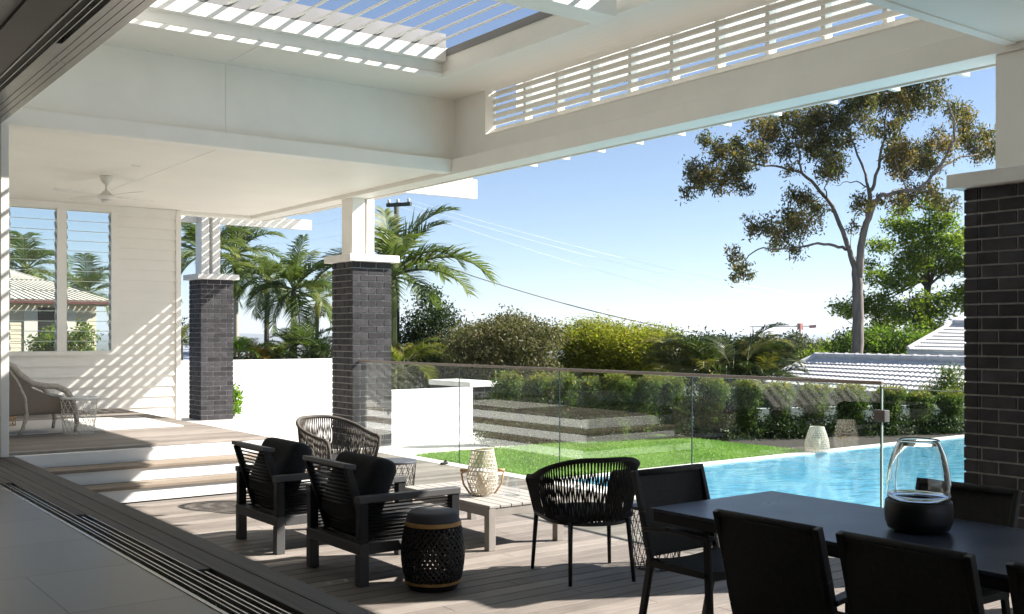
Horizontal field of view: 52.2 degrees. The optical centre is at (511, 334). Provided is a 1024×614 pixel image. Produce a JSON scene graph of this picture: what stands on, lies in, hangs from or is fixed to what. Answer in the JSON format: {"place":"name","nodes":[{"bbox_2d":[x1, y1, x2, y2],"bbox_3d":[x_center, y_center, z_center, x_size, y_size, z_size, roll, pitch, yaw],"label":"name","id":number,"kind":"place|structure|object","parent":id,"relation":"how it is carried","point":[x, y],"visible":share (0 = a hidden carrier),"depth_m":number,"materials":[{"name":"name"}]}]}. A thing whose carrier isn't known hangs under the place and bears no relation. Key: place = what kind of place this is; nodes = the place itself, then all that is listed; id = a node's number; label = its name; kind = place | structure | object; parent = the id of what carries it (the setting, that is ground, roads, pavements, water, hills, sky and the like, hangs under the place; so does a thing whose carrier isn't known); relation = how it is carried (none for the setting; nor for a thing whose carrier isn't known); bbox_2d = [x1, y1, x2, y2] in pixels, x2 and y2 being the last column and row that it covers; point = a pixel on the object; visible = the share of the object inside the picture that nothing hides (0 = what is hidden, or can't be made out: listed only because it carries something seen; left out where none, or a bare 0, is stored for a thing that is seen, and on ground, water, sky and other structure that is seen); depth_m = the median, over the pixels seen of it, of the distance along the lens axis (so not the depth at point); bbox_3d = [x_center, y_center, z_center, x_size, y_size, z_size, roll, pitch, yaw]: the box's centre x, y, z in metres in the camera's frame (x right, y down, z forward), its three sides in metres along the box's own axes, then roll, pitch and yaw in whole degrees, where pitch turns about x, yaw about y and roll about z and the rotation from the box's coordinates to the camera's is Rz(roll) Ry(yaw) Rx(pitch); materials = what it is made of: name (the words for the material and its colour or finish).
{"place":"outdoors","nodes":[
{"label":"outdoors","id":0,"kind":"place"},
{"bbox_2d":[122,491,247,503],"bbox_3d":[-0.409,1.766,8.145,4.880,0.268,19.550,0,0,-37],"label":"deck base","id":1,"kind":"object","parent":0,"point":[180,498],"depth_m":10.38,"materials":[{"name":"wood"}]},
{"bbox_2d":[11,439,264,485],"bbox_3d":[-5.450,1.400,13.032,2.638,0.460,5.748,0,0,-37],"label":"deck base","id":2,"kind":"object","parent":1,"relation":"on","point":[137,448],"depth_m":10.70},
{"bbox_2d":[9,408,268,455],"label":"deck","id":3,"kind":"structure","parent":2,"relation":"on","point":[191,433],"depth_m":11.54,"materials":[{"name":"wood"}]},
{"bbox_2d":[60,396,98,434],"bbox_3d":[-4.990,0.929,12.033,0.426,0.420,0.426,0,0,-37],"label":"basket table","id":4,"kind":"object","parent":3,"relation":"on","point":[85,398],"visible":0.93,"depth_m":11.94,"materials":[{"name":"wicker"}]},
{"bbox_2d":[9,198,180,419],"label":"weatherboard wall","id":5,"kind":"structure","parent":3,"relation":"on","point":[136,367],"depth_m":16.23,"materials":[{"name":"white paint"}]},
{"bbox_2d":[9,202,117,355],"bbox_3d":[-6.778,-0.803,15.677,1.650,2.236,0.160,0,0,-37],"label":"window","id":6,"kind":"structure","parent":5,"relation":"in","point":[60,213],"depth_m":15.65,"materials":[{"name":"white paint"}]},
{"bbox_2d":[9,416,183,435],"bbox_3d":[-5.498,1.134,13.082,2.120,0.010,1.950,0,0,-37],"label":"rug","id":7,"kind":"object","parent":3,"relation":"on","point":[100,424],"visible":0.67,"depth_m":13.07,"materials":[{"name":"fabric"}]},
{"bbox_2d":[9,361,78,435],"bbox_3d":[-5.624,0.697,11.973,1.036,0.878,0.788,0,0,-43],"label":"wicker chair","id":8,"kind":"object","parent":7,"relation":"on","point":[26,399],"visible":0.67,"depth_m":11.70,"materials":[{"name":"wicker"}]},
{"bbox_2d":[17,441,262,467],"bbox_3d":[-5.413,1.231,13.002,2.640,0.125,5.680,0,0,-37],"label":"step","id":9,"kind":"object","parent":2,"relation":"attached to","point":[90,458],"visible":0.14,"depth_m":10.61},
{"bbox_2d":[97,480,310,502],"bbox_3d":[-4.922,1.540,12.895,3.300,0.119,6.240,0,0,-37],"label":"step","id":10,"kind":"object","parent":1,"relation":"on","point":[144,494],"visible":0.14,"depth_m":10.20,"materials":[{"name":"paint"}]},
{"bbox_2d":[83,468,331,491],"bbox_3d":[-4.908,1.463,12.893,3.320,0.032,6.260,0,0,-37],"label":"step","id":11,"kind":"object","parent":10,"relation":"on","point":[108,487],"visible":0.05,"depth_m":10.20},
{"bbox_2d":[58,460,254,484],"bbox_3d":[-5.153,1.387,12.928,2.970,0.119,5.910,0,0,-37],"label":"step","id":12,"kind":"object","parent":11,"relation":"on","point":[101,477],"visible":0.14,"depth_m":10.41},
{"bbox_2d":[42,453,256,474],"bbox_3d":[-5.139,1.309,12.926,2.990,0.032,5.930,0,0,-37],"label":"step","id":13,"kind":"object","parent":12,"relation":"on","point":[133,465],"visible":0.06,"depth_m":10.43,"materials":[{"name":"wood"}]},
{"bbox_2d":[125,472,1012,613],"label":"deck","id":14,"kind":"structure","parent":1,"relation":"on","point":[504,578],"depth_m":7.11,"materials":[{"name":"wood"}]},
{"bbox_2d":[231,437,330,554],"bbox_3d":[-1.645,1.203,8.090,0.859,0.792,0.774,0,0,-37],"label":"armchair","id":15,"kind":"object","parent":14,"relation":"on","point":[273,483],"visible":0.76,"depth_m":7.79,"materials":[{"name":"black fabric"}]},
{"bbox_2d":[296,415,381,478],"bbox_3d":[-1.704,1.192,9.911,0.673,0.818,0.702,0,0,41],"label":"rope chair","id":16,"kind":"object","parent":14,"relation":"on","point":[308,437],"visible":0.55,"depth_m":10.10,"materials":[{"name":"black fabric"}]},
{"bbox_2d":[302,451,460,587],"bbox_3d":[-0.899,1.203,7.106,0.859,0.792,0.774,0,0,-37],"label":"armchair","id":17,"kind":"object","parent":14,"relation":"on","point":[362,520],"visible":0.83,"depth_m":6.84,"materials":[{"name":"black fabric"}]},
{"bbox_2d":[385,458,416,502],"bbox_3d":[-1.085,1.384,9.705,0.406,0.430,0.406,0,0,-37],"label":"basket table","id":18,"kind":"object","parent":14,"relation":"on","point":[399,462],"visible":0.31,"depth_m":9.65,"materials":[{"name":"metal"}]},
{"bbox_2d":[401,507,464,592],"bbox_3d":[-0.500,1.357,6.612,0.406,0.485,0.406,0,0,-37],"label":"drum stool","id":19,"kind":"object","parent":14,"relation":"on","point":[434,529],"visible":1,"depth_m":6.46,"materials":[{"name":"black wicker"}]},
{"bbox_2d":[405,480,562,551],"bbox_3d":[-0.255,1.431,8.391,0.710,0.335,1.246,0,0,-37],"label":"coffee table","id":20,"kind":"object","parent":14,"relation":"on","point":[507,501],"visible":0.52,"depth_m":7.95,"materials":[{"name":"beige wood"}]},
{"bbox_2d":[460,448,504,495],"bbox_3d":[-0.232,1.082,8.209,0.329,0.360,0.250,0,0,-42],"label":"cane lantern","id":21,"kind":"object","parent":20,"relation":"on","point":[483,487],"visible":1,"depth_m":8.16,"materials":[{"name":"wicker"}]},
{"bbox_2d":[525,457,639,586],"bbox_3d":[0.503,1.192,6.930,0.702,0.818,0.673,0,0,-18],"label":"rope chair","id":22,"kind":"object","parent":14,"relation":"on","point":[615,508],"visible":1,"depth_m":6.69,"materials":[{"name":"black fabric"}]},
{"bbox_2d":[631,500,680,570],"bbox_3d":[0.993,1.384,7.201,0.406,0.430,0.406,0,0,-37],"label":"basket table","id":23,"kind":"object","parent":14,"relation":"on","point":[634,507],"visible":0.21,"depth_m":7.13,"materials":[{"name":"white metal"}]},
{"bbox_2d":[631,463,725,613],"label":"dining chair","id":24,"kind":"object","parent":14,"relation":"on","point":[661,486],"visible":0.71,"depth_m":5.46,"materials":[{"name":"metal"}]},
{"bbox_2d":[713,509,847,613],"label":"dining chair","id":25,"kind":"object","parent":14,"relation":"on","point":[774,566],"visible":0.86,"depth_m":4.03,"materials":[{"name":"metal"}]},
{"bbox_2d":[650,491,1023,613],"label":"dining table","id":26,"kind":"object","parent":14,"relation":"on","point":[994,549],"visible":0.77,"depth_m":4.75,"materials":[{"name":"stone"}]},
{"bbox_2d":[884,437,953,533],"bbox_3d":[1.772,0.655,4.551,0.284,0.396,0.284,0,0,-37],"label":"hurricane vase","id":27,"kind":"object","parent":26,"relation":"on","point":[918,491],"visible":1,"depth_m":4.45,"materials":[{"name":"black glass"}]},
{"bbox_2d":[835,530,984,613],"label":"dining chair","id":28,"kind":"object","parent":14,"relation":"on","point":[885,576],"visible":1,"depth_m":3.56,"materials":[{"name":"metal"}]},
{"bbox_2d":[946,49,1023,528],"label":"brick pillar","id":29,"kind":"structure","parent":14,"relation":"on","point":[994,328],"depth_m":7.17,"materials":[{"name":"brick"}]},
{"bbox_2d":[951,481,1021,613],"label":"dining chair","id":30,"kind":"object","parent":14,"relation":"on","point":[995,505],"visible":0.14,"depth_m":4.88,"materials":[{"name":"metal"}]},
{"bbox_2d":[1006,560,1023,613],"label":"dining chair","id":31,"kind":"object","parent":14,"relation":"on","point":[1015,572],"visible":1,"depth_m":3.26,"materials":[{"name":"metal"}]},
{"bbox_2d":[181,410,562,461],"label":"paving","id":32,"kind":"structure","parent":0,"point":[280,425],"depth_m":17.79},
{"bbox_2d":[183,217,238,420],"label":"brick pillar","id":33,"kind":"structure","parent":32,"relation":"on","point":[211,342],"depth_m":19.57,"materials":[{"name":"brick"}]},
{"bbox_2d":[181,178,476,229],"bbox_3d":[-3.889,-2.292,17.743,3.790,0.385,6.100,0,0,-37],"label":"pergola","id":34,"kind":"object","parent":33,"relation":"on","point":[466,188],"visible":0.26,"depth_m":19.48,"materials":[{"name":"white paint"}]},
{"bbox_2d":[324,198,399,447],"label":"brick pillar","id":35,"kind":"structure","parent":32,"relation":"on","point":[361,308],"depth_m":14.83,"materials":[{"name":"brick"}]},
{"bbox_2d":[0,0,1023,221],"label":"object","id":36,"kind":"structure","parent":35,"relation":"on","point":[194,108],"depth_m":10.76,"materials":[{"name":"paint"}]},
{"bbox_2d":[53,175,153,202],"bbox_3d":[-5.091,-1.817,13.105,1.054,0.335,1.054,0,0,-12],"label":"ceiling fan","id":37,"kind":"object","parent":36,"relation":"hanging from","point":[105,196],"visible":1,"depth_m":13.04},
{"bbox_2d":[0,0,290,613],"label":"sliding door frame","id":38,"kind":"object","parent":36,"relation":"attached to","point":[76,32],"visible":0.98,"depth_m":6.73,"materials":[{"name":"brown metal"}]},
{"bbox_2d":[0,456,374,613],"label":"threshold","id":39,"kind":"object","parent":38,"relation":"on","point":[289,594],"visible":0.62,"depth_m":5.66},
{"bbox_2d":[196,0,552,56],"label":"louvre roof","id":40,"kind":"structure","parent":36,"relation":"attached to","point":[314,14],"depth_m":10.54,"materials":[{"name":"white paint"}]},
{"bbox_2d":[516,0,872,107],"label":"screen slats","id":41,"kind":"object","parent":36,"relation":"attached to","point":[727,35],"visible":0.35,"depth_m":10.06,"materials":[{"name":"white paint"}]},
{"bbox_2d":[494,0,969,166],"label":"slat screen","id":42,"kind":"object","parent":36,"relation":"attached to","point":[886,16],"visible":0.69,"depth_m":9.71,"materials":[{"name":"white paint"}]},
{"bbox_2d":[391,387,472,445],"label":"garden wall","id":43,"kind":"structure","parent":32,"relation":"on","point":[425,415],"depth_m":15.44,"materials":[{"name":"paint"}]},
{"bbox_2d":[485,369,525,444],"bbox_3d":[-0.077,1.076,15.100,0.538,1.149,0.624,0,0,-37],"label":"hedge shrub","id":44,"kind":"object","parent":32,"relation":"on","point":[505,388],"visible":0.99,"depth_m":15.05,"materials":[{"name":"green plant"}]},
{"bbox_2d":[520,370,560,443],"bbox_3d":[0.390,1.082,15.250,0.619,1.138,0.552,0,0,-37],"label":"hedge shrub","id":45,"kind":"object","parent":32,"relation":"on","point":[536,393],"visible":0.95,"depth_m":15.18,"materials":[{"name":"green plant"}]},
{"bbox_2d":[324,449,473,476],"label":"deck","id":46,"kind":"structure","parent":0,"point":[423,468],"depth_m":12.45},
{"bbox_2d":[429,379,498,422],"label":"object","id":47,"kind":"structure","parent":0,"point":[481,386],"depth_m":19.73,"materials":[{"name":"concrete"}]},
{"bbox_2d":[96,332,907,341],"bbox_3d":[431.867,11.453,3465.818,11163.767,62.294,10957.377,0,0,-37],"label":"hills","id":48,"kind":"structure","parent":0,"point":[260,337],"depth_m":6527.54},
{"bbox_2d":[9,0,995,334],"label":"sky","id":49,"kind":"structure","parent":0,"point":[620,201],"materials":[{"name":"blue"}]},
{"bbox_2d":[96,342,961,464],"bbox_3d":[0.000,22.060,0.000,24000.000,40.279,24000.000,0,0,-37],"label":"ground","id":50,"kind":"structure","parent":0,"point":[100,346],"depth_m":2710.21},
{"bbox_2d":[9,230,75,298],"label":"palm tree","id":51,"kind":"object","parent":50,"relation":"on","point":[23,256],"visible":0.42,"depth_m":43.60,"materials":[{"name":"green plant"}]},
{"bbox_2d":[22,322,76,350],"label":"garden shrub","id":52,"kind":"object","parent":50,"relation":"on","point":[38,346],"visible":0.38,"depth_m":26.84,"materials":[{"name":"green plant"}]},
{"bbox_2d":[9,269,108,351],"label":"cream house","id":53,"kind":"structure","parent":50,"relation":"on","point":[37,323],"depth_m":35.09,"materials":[{"name":"metal"}]},
{"bbox_2d":[53,252,108,323],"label":"palm tree","id":54,"kind":"object","parent":50,"relation":"on","point":[94,276],"visible":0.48,"depth_m":45.64,"materials":[{"name":"green plant"}]},
{"bbox_2d":[67,318,103,350],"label":"garden shrub","id":55,"kind":"object","parent":50,"relation":"on","point":[85,338],"visible":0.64,"depth_m":26.92,"materials":[{"name":"green plant"}]},
{"bbox_2d":[181,222,253,304],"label":"palm tree","id":56,"kind":"object","parent":50,"relation":"on","point":[191,232],"visible":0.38,"depth_m":30.79,"materials":[{"name":"green plant"}]},
{"bbox_2d":[182,225,286,356],"bbox_3d":[-8.722,0.098,32.992,3.344,7.807,3.374,0,0,-37],"label":"palm tree","id":57,"kind":"object","parent":50,"relation":"on","point":[249,238],"visible":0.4,"depth_m":32.90,"materials":[{"name":"green plant"}]},
{"bbox_2d":[181,358,332,416],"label":"garden wall","id":58,"kind":"structure","parent":50,"relation":"on","point":[282,385],"depth_m":21.39,"materials":[{"name":"paint"}]},
{"bbox_2d":[229,255,303,347],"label":"palm tree","id":59,"kind":"object","parent":50,"relation":"on","point":[259,270],"visible":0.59,"depth_m":29.73,"materials":[{"name":"green plant"}]},
{"bbox_2d":[259,338,304,358],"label":"garden palm","id":60,"kind":"object","parent":50,"relation":"on","point":[280,349],"visible":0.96,"depth_m":24.08,"materials":[{"name":"green plant"}]},
{"bbox_2d":[244,233,332,351],"bbox_3d":[-5.626,0.634,28.024,2.895,6.736,2.837,0,0,-37],"label":"palm tree","id":61,"kind":"object","parent":50,"relation":"on","point":[292,271],"visible":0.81,"depth_m":27.80,"materials":[{"name":"green plant"}]},
{"bbox_2d":[267,328,317,358],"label":"garden palm","id":62,"kind":"object","parent":50,"relation":"on","point":[282,335],"visible":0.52,"depth_m":24.89,"materials":[{"name":"green plant"}]},
{"bbox_2d":[280,321,331,358],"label":"garden palm","id":63,"kind":"object","parent":50,"relation":"on","point":[309,348],"visible":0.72,"depth_m":24.34,"materials":[{"name":"green plant"}]},
{"bbox_2d":[290,271,331,337],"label":"palm tree","id":64,"kind":"object","parent":50,"relation":"on","point":[317,309],"visible":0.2,"depth_m":30.90,"materials":[{"name":"green plant"}]},
{"bbox_2d":[386,198,411,389],"bbox_3d":[-3.120,0.180,29.751,0.825,8.040,0.446,0,0,29],"label":"power pole","id":65,"kind":"object","parent":50,"relation":"on","point":[396,205],"visible":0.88,"depth_m":29.92,"materials":[{"name":"wood"}]},
{"bbox_2d":[311,202,502,389],"bbox_3d":[-2.684,-0.081,25.943,4.494,6.367,3.912,0,0,30],"label":"palm tree","id":66,"kind":"object","parent":50,"relation":"on","point":[400,245],"visible":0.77,"depth_m":25.90,"materials":[{"name":"green plant"}]},
{"bbox_2d":[391,334,450,388],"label":"palm tree","id":67,"kind":"object","parent":50,"relation":"on","point":[408,353],"visible":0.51,"depth_m":25.37,"materials":[{"name":"green plant"}]},
{"bbox_2d":[397,283,472,388],"bbox_3d":[-2.519,1.406,29.991,2.693,5.789,2.370,0,0,-37],"label":"bushy tree","id":68,"kind":"object","parent":50,"relation":"on","point":[434,326],"visible":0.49,"depth_m":29.67,"materials":[{"name":"green plant"}]},
{"bbox_2d":[421,323,475,386],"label":"bushy tree","id":69,"kind":"object","parent":50,"relation":"on","point":[444,374],"visible":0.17,"depth_m":27.69,"materials":[{"name":"green plant"}]},
{"bbox_2d":[360,448,635,499],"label":"kerb","id":70,"kind":"structure","parent":50,"relation":"on","point":[513,475],"depth_m":12.71,"materials":[{"name":"stone"}]},
{"bbox_2d":[359,360,883,506],"bbox_3d":[0.350,0.978,11.343,0.044,1.236,8.329,0,0,-37],"label":"glass fence","id":71,"kind":"object","parent":70,"relation":"on","point":[692,375],"visible":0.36,"depth_m":9.81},
{"bbox_2d":[874,388,963,507],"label":"glass gate","id":72,"kind":"structure","parent":71,"relation":"attached to","point":[881,415],"depth_m":8.00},
{"bbox_2d":[434,303,578,398],"bbox_3d":[-0.225,0.953,23.897,3.463,3.316,3.233,0,0,-37],"label":"bushy tree","id":73,"kind":"object","parent":50,"relation":"on","point":[507,339],"visible":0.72,"depth_m":23.25,"materials":[{"name":"green plant"}]},
{"bbox_2d":[415,434,804,477],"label":"lawn","id":74,"kind":"structure","parent":50,"relation":"on","point":[662,450],"depth_m":13.88,"materials":[{"name":"plant"}]},
{"bbox_2d":[628,370,667,438],"bbox_3d":[2.037,1.089,15.739,0.569,1.123,0.640,0,0,-37],"label":"hedge shrub","id":75,"kind":"object","parent":74,"relation":"on","point":[644,399],"visible":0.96,"depth_m":15.65,"materials":[{"name":"green plant"}]},
{"bbox_2d":[549,309,671,399],"bbox_3d":[2.062,1.360,26.046,4.110,4.055,3.828,0,0,-37],"label":"feathery tree","id":76,"kind":"object","parent":50,"relation":"on","point":[604,342],"visible":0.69,"depth_m":25.32,"materials":[{"name":"green plant"}]},
{"bbox_2d":[666,324,768,395],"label":"distant tree","id":77,"kind":"object","parent":50,"relation":"on","point":[729,381],"visible":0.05,"depth_m":39.56,"materials":[{"name":"green plant"}]},
{"bbox_2d":[634,322,811,400],"bbox_3d":[5.074,1.503,24.924,4.374,3.656,4.872,0,0,10],"label":"cane palm","id":78,"kind":"object","parent":50,"relation":"on","point":[747,354],"visible":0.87,"depth_m":24.37,"materials":[{"name":"green plant"}]},
{"bbox_2d":[574,438,965,507],"bbox_3d":[12.500,2.175,11.061,18.536,1.150,14.796,0,0,-37],"label":"pool basin","id":79,"kind":"object","parent":50,"relation":"in","point":[841,480],"visible":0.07,"depth_m":14.00,"materials":[{"name":"tile"}]},
{"bbox_2d":[562,435,963,489],"bbox_3d":[11.212,1.655,12.719,18.819,0.130,10.995,0,0,-37],"label":"pool coping","id":80,"kind":"object","parent":79,"relation":"on","point":[801,453],"depth_m":13.70,"materials":[{"name":"stone"}]},
{"bbox_2d":[804,426,829,452],"bbox_3d":[4.142,1.421,14.188,0.334,0.335,0.333,0,0,-8],"label":"cane lantern","id":81,"kind":"object","parent":80,"relation":"on","point":[816,443],"visible":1,"depth_m":14.12,"materials":[{"name":"wicker"}]},
{"bbox_2d":[591,438,965,504],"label":"water","id":82,"kind":"structure","parent":79,"relation":"in","point":[959,442],"depth_m":12.58,"materials":[{"name":"liquid"}]},
{"bbox_2d":[765,325,822,373],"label":"shrubby tree","id":83,"kind":"object","parent":50,"relation":"on","point":[802,340],"visible":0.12,"depth_m":54.58,"materials":[{"name":"green plant"}]},
{"bbox_2d":[675,77,995,353],"bbox_3d":[12.016,-2.454,37.906,12.462,15.219,4.526,0,0,1],"label":"gum tree","id":84,"kind":"object","parent":50,"relation":"on","point":[898,158],"visible":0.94,"depth_m":37.73,"materials":[{"name":"green plant"}]},
{"bbox_2d":[755,404,965,426],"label":"boundary wall","id":85,"kind":"structure","parent":50,"relation":"on","point":[765,411],"depth_m":17.78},
{"bbox_2d":[763,352,965,406],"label":"tiled house","id":86,"kind":"structure","parent":50,"relation":"on","point":[904,370],"depth_m":26.09,"materials":[{"name":"white tile"}]},
{"bbox_2d":[819,317,932,353],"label":"shrubby tree","id":87,"kind":"object","parent":50,"relation":"on","point":[882,340],"visible":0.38,"depth_m":42.18,"materials":[{"name":"green plant"}]},
{"bbox_2d":[823,195,965,338],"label":"leafy tree","id":88,"kind":"object","parent":50,"relation":"on","point":[927,258],"visible":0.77,"depth_m":45.31,"materials":[{"name":"green plant"}]},
{"bbox_2d":[906,319,965,355],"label":"tiled house","id":89,"kind":"structure","parent":50,"relation":"on","point":[947,339],"depth_m":34.70,"materials":[{"name":"white tile"}]},
{"bbox_2d":[584,430,965,449],"bbox_3d":[6.922,1.715,20.750,16.100,0.170,7.000,0,0,-37],"label":"garden bed","id":90,"kind":"object","parent":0,"point":[849,440],"depth_m":16.03,"materials":[{"name":"soil"}]},
{"bbox_2d":[548,371,582,441],"bbox_3d":[0.789,1.073,15.400,0.520,1.154,0.555,0,0,24],"label":"hedge shrub","id":91,"kind":"object","parent":90,"relation":"on","point":[569,389],"visible":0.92,"depth_m":15.30,"materials":[{"name":"green plant"}]},
{"bbox_2d":[577,375,607,441],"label":"hedge shrub","id":92,"kind":"object","parent":90,"relation":"on","point":[591,395],"visible":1,"depth_m":15.43,"materials":[{"name":"green plant"}]},
{"bbox_2d":[601,373,636,440],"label":"hedge shrub","id":93,"kind":"object","parent":90,"relation":"on","point":[620,386],"visible":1,"depth_m":15.51,"materials":[{"name":"green plant"}]},
{"bbox_2d":[473,390,792,430],"bbox_3d":[2.004,1.358,17.692,5.655,0.886,0.884,0,0,-6],"label":"hedge","id":94,"kind":"object","parent":90,"relation":"on","point":[483,408],"visible":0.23,"depth_m":17.46,"materials":[{"name":"plant"}]},
{"bbox_2d":[654,375,689,436],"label":"hedge shrub","id":95,"kind":"object","parent":90,"relation":"on","point":[674,401],"visible":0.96,"depth_m":15.84,"materials":[{"name":"green plant"}]},
{"bbox_2d":[694,370,732,439],"bbox_3d":[3.121,1.095,16.092,0.655,1.110,0.645,0,0,-37],"label":"hedge shrub","id":96,"kind":"object","parent":90,"relation":"on","point":[711,404],"visible":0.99,"depth_m":15.99,"materials":[{"name":"green plant"}]},
{"bbox_2d":[464,409,965,446],"bbox_3d":[3.841,1.453,16.981,9.813,0.395,2.493,0,0,-15],"label":"ground cover","id":97,"kind":"object","parent":90,"relation":"on","point":[798,429],"visible":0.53,"depth_m":16.44,"materials":[{"name":"green plant"}]},
{"bbox_2d":[729,379,766,438],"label":"hedge shrub","id":98,"kind":"object","parent":90,"relation":"on","point":[746,400],"visible":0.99,"depth_m":16.19,"materials":[{"name":"green plant"}]},
{"bbox_2d":[759,380,797,436],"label":"hedge shrub","id":99,"kind":"object","parent":90,"relation":"on","point":[778,396],"visible":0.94,"depth_m":16.40,"materials":[{"name":"green plant"}]},
{"bbox_2d":[791,382,835,427],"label":"hedge shrub","id":100,"kind":"object","parent":90,"relation":"on","point":[811,402],"visible":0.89,"depth_m":16.60,"materials":[{"name":"green plant"}]},
{"bbox_2d":[830,383,871,434],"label":"hedge shrub","id":101,"kind":"object","parent":90,"relation":"on","point":[852,399],"visible":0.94,"depth_m":16.78,"materials":[{"name":"green plant"}]},
{"bbox_2d":[869,383,910,434],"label":"hedge shrub","id":102,"kind":"object","parent":90,"relation":"on","point":[891,400],"visible":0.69,"depth_m":16.95,"materials":[{"name":"green plant"}]},
{"bbox_2d":[900,388,939,431],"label":"hedge shrub","id":103,"kind":"object","parent":90,"relation":"on","point":[919,406],"visible":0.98,"depth_m":17.14,"materials":[{"name":"green plant"}]},
{"bbox_2d":[902,362,965,404],"bbox_3d":[8.076,1.366,19.508,1.513,1.726,1.334,0,0,7],"label":"garden shrub","id":104,"kind":"object","parent":90,"relation":"on","point":[951,381],"visible":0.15,"depth_m":19.48,"materials":[{"name":"green plant"}]},
{"bbox_2d":[930,387,965,432],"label":"hedge shrub","id":105,"kind":"object","parent":90,"relation":"on","point":[950,404],"visible":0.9,"depth_m":17.28,"materials":[{"name":"green plant"}]},
{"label":"threshold","id":106,"kind":"structure","parent":0,"visible":0},
{"bbox_2d":[0,487,220,613],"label":"floor","id":107,"kind":"structure","parent":106,"relation":"on","point":[49,564],"depth_m":4.92,"materials":[{"name":"grey tile"}]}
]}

